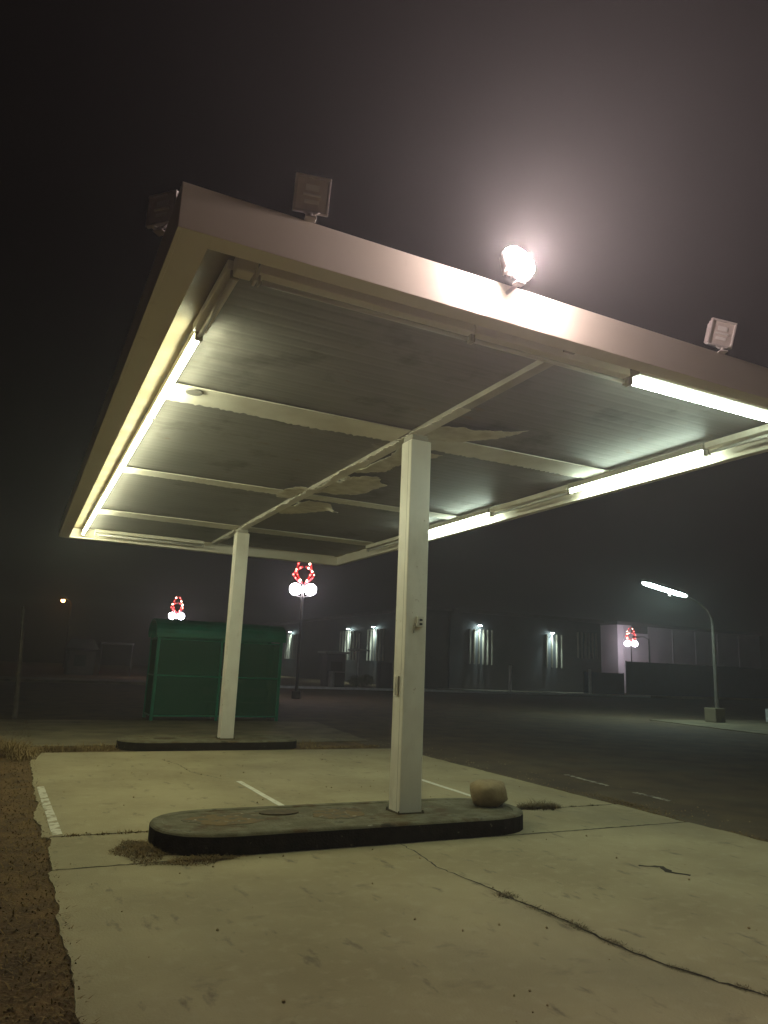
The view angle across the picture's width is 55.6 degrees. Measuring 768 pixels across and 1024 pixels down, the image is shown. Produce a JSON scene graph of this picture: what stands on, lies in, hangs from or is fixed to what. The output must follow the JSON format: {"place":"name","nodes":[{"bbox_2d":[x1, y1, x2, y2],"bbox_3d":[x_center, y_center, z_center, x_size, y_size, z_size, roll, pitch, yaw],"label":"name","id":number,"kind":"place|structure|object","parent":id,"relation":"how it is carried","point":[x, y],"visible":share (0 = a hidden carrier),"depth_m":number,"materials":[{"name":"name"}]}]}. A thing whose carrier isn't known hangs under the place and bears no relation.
{"place":"outdoors","nodes":[
{"label":"outdoors","id":0,"kind":"place"},
{"bbox_2d":[0,741,77,1023],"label":"dirt strip","id":1,"kind":"object","parent":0,"point":[40,999],"visible":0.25,"depth_m":4.48,"materials":[{"name":"brown soil"}]},
{"bbox_2d":[0,719,102,1023],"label":"dry litter","id":2,"kind":"object","parent":1,"relation":"on","point":[70,1021],"visible":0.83,"depth_m":4.46,"materials":[{"name":"brown plant"}]},
{"bbox_2d":[0,734,118,761],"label":"dry grass","id":3,"kind":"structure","parent":1,"relation":"on","point":[13,750],"depth_m":11.96,"materials":[{"name":"plant"}]},
{"bbox_2d":[169,596,184,619],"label":"globe lamp","id":4,"kind":"object","parent":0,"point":[172,615],"visible":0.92,"depth_m":61.62,"materials":[{"name":"glass"}]},
{"bbox_2d":[0,719,368,746],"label":"back apron","id":5,"kind":"object","parent":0,"point":[74,732],"visible":0.64,"depth_m":16.69,"materials":[{"name":"concrete"}]},
{"bbox_2d":[142,618,286,720],"bbox_3d":[-4.760,4.455,20.511,3.620,2.670,1.400,8,-13,-25],"label":"bus shelter","id":6,"kind":"object","parent":5,"relation":"on","point":[185,668],"visible":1,"depth_m":19.91,"materials":[{"name":"teal metal"}]},
{"bbox_2d":[31,742,378,752],"bbox_3d":[-3.178,4.562,13.976,7.100,0.100,1.460,8,-13,-25],"label":"dirt band","id":7,"kind":"object","parent":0,"point":[329,744],"visible":0.07,"depth_m":14.76,"materials":[{"name":"brown soil"}]},
{"bbox_2d":[297,732,382,749],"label":"dry grass","id":8,"kind":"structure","parent":7,"relation":"on","point":[324,747],"depth_m":14.60,"materials":[{"name":"plant"}]},
{"bbox_2d":[116,735,296,750],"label":"pump island","id":9,"kind":"structure","parent":0,"point":[192,742],"depth_m":13.38,"materials":[{"name":"grey concrete"}]},
{"bbox_2d":[0,661,625,693],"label":"ground","id":10,"kind":"structure","parent":0,"point":[38,669],"depth_m":72.41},
{"bbox_2d":[60,598,71,667],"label":"street lamp","id":11,"kind":"object","parent":10,"relation":"on","point":[62,599],"visible":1,"depth_m":89.69,"materials":[{"name":"metal"}]},
{"bbox_2d":[63,638,134,675],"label":"house","id":12,"kind":"structure","parent":10,"relation":"on","point":[80,660],"depth_m":60.28,"materials":[{"name":"grey glass"}]},
{"bbox_2d":[73,655,85,665],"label":"window","id":13,"kind":"structure","parent":12,"relation":"in","point":[79,660],"depth_m":60.00,"materials":[{"name":"black glass"}]},
{"bbox_2d":[264,606,451,688],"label":"warehouse","id":14,"kind":"structure","parent":10,"relation":"on","point":[374,629],"depth_m":73.39,"materials":[{"name":"metal"}]},
{"bbox_2d":[280,685,650,696],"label":"kerb","id":15,"kind":"structure","parent":10,"relation":"on","point":[382,689],"depth_m":54.19,"materials":[{"name":"grey concrete"}]},
{"bbox_2d":[447,608,603,692],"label":"warehouse","id":16,"kind":"structure","parent":10,"relation":"on","point":[486,649],"depth_m":65.87,"materials":[{"name":"metal"}]},
{"bbox_2d":[624,627,637,661],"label":"globe lamp","id":17,"kind":"object","parent":10,"relation":"on","point":[633,643],"visible":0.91,"depth_m":74.78,"materials":[{"name":"glass"}]},
{"bbox_2d":[600,621,761,692],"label":"warehouse","id":18,"kind":"structure","parent":10,"relation":"on","point":[669,644],"depth_m":81.20,"materials":[{"name":"grey metal"}]},
{"bbox_2d":[29,748,614,838],"bbox_3d":[-1.424,3.908,10.620,6.818,0.120,6.185,8,-13,-25],"label":"concrete pad","id":19,"kind":"object","parent":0,"point":[86,793],"visible":0.63,"depth_m":9.91,"materials":[{"name":"beige concrete"}]},
{"bbox_2d":[37,786,62,834],"bbox_3d":[-3.584,3.144,7.759,0.093,0.003,2.701,9,-14,-27],"label":"painted line","id":20,"kind":"object","parent":19,"relation":"on","point":[53,824],"visible":1,"depth_m":7.45,"materials":[{"name":"paint"}]},
{"bbox_2d":[236,781,283,805],"bbox_3d":[-1.382,3.450,8.769,0.081,0.003,2.690,8,-13,-26],"label":"painted line","id":21,"kind":"object","parent":19,"relation":"on","point":[274,801],"visible":0.63,"depth_m":9.06,"materials":[{"name":"paint"}]},
{"bbox_2d":[422,779,470,796],"bbox_3d":[1.031,3.762,9.765,0.082,0.003,2.390,8,-13,-24],"label":"painted line","id":22,"kind":"object","parent":19,"relation":"on","point":[446,787],"visible":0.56,"depth_m":10.11,"materials":[{"name":"paint"}]},
{"bbox_2d":[515,797,594,810],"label":"weeds","id":23,"kind":"object","parent":19,"relation":"on","point":[538,805],"visible":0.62,"depth_m":8.87,"materials":[{"name":"plant"}]},
{"bbox_2d":[46,804,682,870],"bbox_3d":[0.240,3.294,7.424,6.728,0.120,1.095,8,-13,-25],"label":"concrete pad","id":24,"kind":"object","parent":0,"point":[91,851],"visible":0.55,"depth_m":7.63,"materials":[{"name":"beige concrete"}]},
{"bbox_2d":[62,829,251,866],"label":"weeds","id":25,"kind":"object","parent":24,"relation":"on","point":[135,845],"visible":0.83,"depth_m":6.04,"materials":[{"name":"brown plant"}]},
{"bbox_2d":[148,798,522,856],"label":"pump island","id":26,"kind":"structure","parent":24,"relation":"on","point":[237,831],"depth_m":6.79,"materials":[{"name":"grey concrete"}]},
{"bbox_2d":[58,182,767,814],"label":"canopy","id":27,"kind":"object","parent":26,"relation":"on","point":[284,426],"visible":0.88,"depth_m":7.58,"materials":[{"name":"white metal"}]},
{"bbox_2d":[82,514,91,534],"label":"strip light","id":28,"kind":"object","parent":27,"relation":"attached to","point":[87,524],"visible":0.84,"depth_m":14.48,"materials":[{"name":"plastic"}]},
{"bbox_2d":[91,491,105,519],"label":"strip light","id":29,"kind":"object","parent":27,"relation":"attached to","point":[100,501],"visible":0.84,"depth_m":12.58,"materials":[{"name":"plastic"}]},
{"bbox_2d":[103,458,124,497],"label":"strip light","id":30,"kind":"object","parent":27,"relation":"attached to","point":[114,477],"visible":0.9,"depth_m":10.60,"materials":[{"name":"plastic"}]},
{"bbox_2d":[122,408,154,466],"bbox_3d":[-2.961,-0.861,8.722,0.068,0.134,2.232,8,-13,-25],"label":"strip light","id":31,"kind":"object","parent":27,"relation":"attached to","point":[139,434],"visible":0.88,"depth_m":8.57,"materials":[{"name":"plastic"}]},
{"bbox_2d":[94,529,203,546],"bbox_3d":[-5.078,0.576,15.861,2.292,0.134,0.110,8,-13,-25],"label":"strip light","id":32,"kind":"object","parent":27,"relation":"attached to","point":[150,537],"visible":1,"depth_m":15.81,"materials":[{"name":"plastic"}]},
{"bbox_2d":[145,190,178,235],"bbox_3d":[-1.439,-1.945,4.786,0.224,0.283,0.115,-2,-13,21],"label":"floodlight","id":33,"kind":"object","parent":27,"relation":"attached to","point":[160,208],"visible":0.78,"depth_m":4.76,"materials":[{"name":"metal"}]},
{"bbox_2d":[149,330,201,418],"bbox_3d":[-1.965,-1.238,6.763,0.068,0.134,2.212,8,-13,-25],"label":"strip light","id":34,"kind":"object","parent":27,"relation":"attached to","point":[188,348],"visible":0.76,"depth_m":6.58,"materials":[{"name":"plastic"}]},
{"bbox_2d":[193,259,238,340],"bbox_3d":[-1.228,-1.517,5.313,0.110,0.134,1.072,8,-13,-25],"label":"strip light","id":35,"kind":"object","parent":27,"relation":"attached to","point":[221,290],"visible":0.81,"depth_m":5.24,"materials":[{"name":"metal"}]},
{"bbox_2d":[233,257,258,285],"bbox_3d":[-0.880,-1.611,4.739,0.145,0.175,0.252,8,-13,-25],"label":"corner bracket","id":36,"kind":"object","parent":27,"relation":"attached to","point":[244,269],"visible":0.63,"depth_m":4.76,"materials":[{"name":"metal"}]},
{"bbox_2d":[292,172,331,222],"bbox_3d":[-0.459,-1.950,4.576,0.224,0.283,0.164,5,-12,-14],"label":"floodlight","id":37,"kind":"object","parent":27,"relation":"attached to","point":[311,198],"visible":1,"depth_m":4.54,"materials":[{"name":"metal"}]},
{"bbox_2d":[256,264,473,343],"bbox_3d":[-0.089,-1.480,5.271,1.702,0.134,0.110,8,-13,-25],"label":"strip light","id":38,"kind":"object","parent":27,"relation":"attached to","point":[303,286],"visible":0.87,"depth_m":5.20,"materials":[{"name":"white paint"}]},
{"bbox_2d":[366,536,398,551],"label":"strip light","id":39,"kind":"object","parent":27,"relation":"attached to","point":[383,543],"visible":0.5,"depth_m":15.32,"materials":[{"name":"metal"}]},
{"bbox_2d":[429,508,492,532],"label":"strip light","id":40,"kind":"object","parent":27,"relation":"attached to","point":[481,514],"visible":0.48,"depth_m":12.63,"materials":[{"name":"white plastic"}]},
{"bbox_2d":[500,247,533,294],"bbox_3d":[0.919,-1.710,5.139,0.248,0.307,0.193,8,-13,-25],"label":"floodlight","id":41,"kind":"object","parent":27,"relation":"attached to","point":[517,264],"visible":1,"depth_m":5.07,"materials":[{"name":"metal"}]},
{"bbox_2d":[490,485,570,516],"bbox_3d":[2.183,-0.152,11.053,0.110,0.134,1.872,8,-13,-25],"label":"strip light","id":42,"kind":"object","parent":27,"relation":"attached to","point":[535,498],"visible":0.94,"depth_m":10.94,"materials":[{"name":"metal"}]},
{"bbox_2d":[470,325,629,385],"bbox_3d":[1.390,-1.267,5.982,1.592,0.134,0.110,8,-13,-25],"label":"strip light","id":43,"kind":"object","parent":27,"relation":"attached to","point":[497,340],"visible":0.84,"depth_m":5.92,"materials":[{"name":"white paint"}]},
{"bbox_2d":[567,444,707,493],"bbox_3d":[3.123,-0.507,9.209,0.115,0.134,2.272,8,-13,-25],"label":"strip light","id":44,"kind":"object","parent":27,"relation":"attached to","point":[664,460],"visible":0.97,"depth_m":9.02,"materials":[{"name":"white plastic"}]},
{"bbox_2d":[625,370,767,421],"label":"strip light","id":45,"kind":"object","parent":27,"relation":"attached to","point":[682,391],"visible":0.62,"depth_m":6.61,"materials":[{"name":"white plastic"}]},
{"bbox_2d":[704,317,736,353],"bbox_3d":[2.847,-1.478,6.178,0.252,0.295,0.157,4,-12,-6],"label":"floodlight","id":46,"kind":"object","parent":27,"relation":"attached to","point":[720,334],"visible":1,"depth_m":6.14,"materials":[{"name":"metal"}]},
{"bbox_2d":[704,424,767,454],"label":"strip light","id":47,"kind":"object","parent":27,"relation":"attached to","point":[739,438],"visible":1,"depth_m":7.82,"materials":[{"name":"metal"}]},
{"bbox_2d":[470,779,507,806],"bbox_3d":[1.150,3.079,7.982,0.451,0.279,0.363,13,-16,-42],"label":"boulder","id":48,"kind":"object","parent":26,"relation":"on","point":[488,792],"visible":1,"depth_m":7.84,"materials":[{"name":"beige stone"}]},
{"bbox_2d":[53,804,677,869],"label":"slab joints","id":49,"kind":"object","parent":24,"relation":"on","point":[373,845],"visible":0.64,"depth_m":6.79,"materials":[{"name":"brown"}]},
{"bbox_2d":[0,682,767,841],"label":"asphalt lot","id":50,"kind":"structure","parent":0,"point":[624,748],"depth_m":19.56,"materials":[{"name":"grey asphalt"}]},
{"bbox_2d":[12,607,24,718],"bbox_3d":[-9.274,3.804,18.503,0.430,2.791,0.120,-7,-15,36],"label":"wooden post","id":51,"kind":"object","parent":50,"relation":"on","point":[17,690],"visible":1,"depth_m":18.39,"materials":[{"name":"brown wood"}]},
{"bbox_2d":[289,562,315,698],"bbox_3d":[-4.012,5.462,35.039,1.320,6.824,0.580,2,-12,1],"label":"globe lamp","id":52,"kind":"object","parent":50,"relation":"on","point":[295,589],"visible":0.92,"depth_m":35.17,"materials":[{"name":"metal"}]},
{"bbox_2d":[567,774,609,785],"bbox_3d":[3.195,4.239,11.518,0.095,0.003,1.129,6,-13,-19],"label":"painted line","id":53,"kind":"object","parent":50,"relation":"on","point":[588,780],"visible":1,"depth_m":11.45,"materials":[{"name":"paint"}]},
{"bbox_2d":[445,760,766,841],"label":"weeds","id":54,"kind":"object","parent":50,"relation":"on","point":[638,808],"visible":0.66,"depth_m":9.36,"materials":[{"name":"green plant"}]},
{"bbox_2d":[632,792,671,800],"bbox_3d":[3.734,3.976,10.181,0.095,0.003,0.701,7,-13,-22],"label":"painted line","id":55,"kind":"object","parent":50,"relation":"on","point":[652,796],"visible":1,"depth_m":10.16,"materials":[{"name":"paint"}]},
{"bbox_2d":[0,676,767,699],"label":"pavement","id":56,"kind":"structure","parent":0,"point":[69,680],"depth_m":47.05,"materials":[{"name":"concrete"}]},
{"bbox_2d":[328,671,334,686],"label":"litter bin","id":57,"kind":"object","parent":56,"relation":"on","point":[331,679],"visible":0.97,"depth_m":51.02,"materials":[{"name":"grey metal"}]},
{"bbox_2d":[318,651,350,686],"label":"kiosk","id":58,"kind":"object","parent":56,"relation":"on","point":[333,661],"visible":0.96,"depth_m":52.57,"materials":[{"name":"grey concrete"}]},
{"bbox_2d":[331,661,342,670],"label":"window","id":59,"kind":"structure","parent":58,"relation":"in","point":[335,666],"depth_m":52.50,"materials":[{"name":"black glass"}]},
{"bbox_2d":[347,675,363,686],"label":"bush","id":60,"kind":"object","parent":56,"relation":"on","point":[357,682],"visible":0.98,"depth_m":52.63,"materials":[{"name":"green plant"}]},
{"bbox_2d":[348,633,369,686],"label":"utility pole","id":61,"kind":"object","parent":56,"relation":"on","point":[358,649],"visible":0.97,"depth_m":53.71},
{"bbox_2d":[358,673,374,687],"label":"bush","id":62,"kind":"object","parent":56,"relation":"on","point":[369,679],"visible":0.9,"depth_m":52.97,"materials":[{"name":"green plant"}]},
{"bbox_2d":[376,662,391,687],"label":"cabinet","id":63,"kind":"object","parent":56,"relation":"on","point":[383,676],"visible":0.9,"depth_m":53.39,"materials":[{"name":"grey metal"}]},
{"bbox_2d":[509,665,511,691],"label":"gate post","id":64,"kind":"object","parent":56,"relation":"on","point":[510,678],"visible":0.92,"depth_m":57.06,"materials":[{"name":"grey metal"}]},
{"bbox_2d":[588,669,591,693],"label":"gate post","id":65,"kind":"object","parent":56,"relation":"on","point":[589,678],"visible":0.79,"depth_m":60.54,"materials":[{"name":"grey metal"}]},
{"bbox_2d":[583,671,624,694],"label":"fence","id":66,"kind":"object","parent":56,"relation":"on","point":[607,683],"visible":0.94,"depth_m":62.43,"materials":[{"name":"metal"}]},
{"bbox_2d":[632,636,649,662],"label":"street lamp","id":67,"kind":"object","parent":56,"relation":"on","point":[648,644],"visible":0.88,"depth_m":69.42,"materials":[{"name":"grey metal"}]},
{"bbox_2d":[625,661,767,698],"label":"fence","id":68,"kind":"object","parent":56,"relation":"on","point":[648,679],"visible":0.94,"depth_m":66.71,"materials":[{"name":"metal"}]},
{"bbox_2d":[0,0,767,668],"label":"sky","id":69,"kind":"structure","parent":0,"point":[621,146],"materials":[{"name":"black"}]},
{"bbox_2d":[48,822,767,1023],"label":"concrete pad","id":70,"kind":"object","parent":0,"point":[353,948],"visible":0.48,"depth_m":4.50,"materials":[{"name":"beige concrete"}]},
{"bbox_2d":[164,760,767,995],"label":"pavement cracks","id":71,"kind":"object","parent":70,"relation":"on","point":[665,870],"visible":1,"depth_m":4.84,"materials":[{"name":"brown"}]},
{"bbox_2d":[489,890,767,996],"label":"weeds","id":72,"kind":"object","parent":70,"relation":"on","point":[574,926],"visible":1,"depth_m":4.67,"materials":[{"name":"plant"}]},
{"bbox_2d":[70,738,766,1021],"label":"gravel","id":73,"kind":"structure","parent":0,"point":[284,1000],"depth_m":8.10,"materials":[{"name":"grey gravel"}]},
{"bbox_2d":[651,720,767,734],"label":"side apron","id":74,"kind":"object","parent":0,"point":[755,726],"visible":0.58,"depth_m":27.26,"materials":[{"name":"concrete"}]},
{"bbox_2d":[704,707,724,722],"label":"concrete block","id":75,"kind":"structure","parent":74,"relation":"on","point":[715,715],"depth_m":28.65,"materials":[{"name":"grey concrete"}]},
{"bbox_2d":[641,579,718,707],"bbox_3d":[12.023,5.555,29.189,3.456,5.507,0.718,5,-12,-14],"label":"street lamp","id":76,"kind":"object","parent":75,"relation":"on","point":[669,590],"visible":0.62,"depth_m":29.48,"materials":[{"name":"white metal"}]},
{"bbox_2d":[765,709,767,721],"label":"bollard","id":77,"kind":"object","parent":74,"relation":"on","point":[766,711],"visible":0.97,"depth_m":30.57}
]}

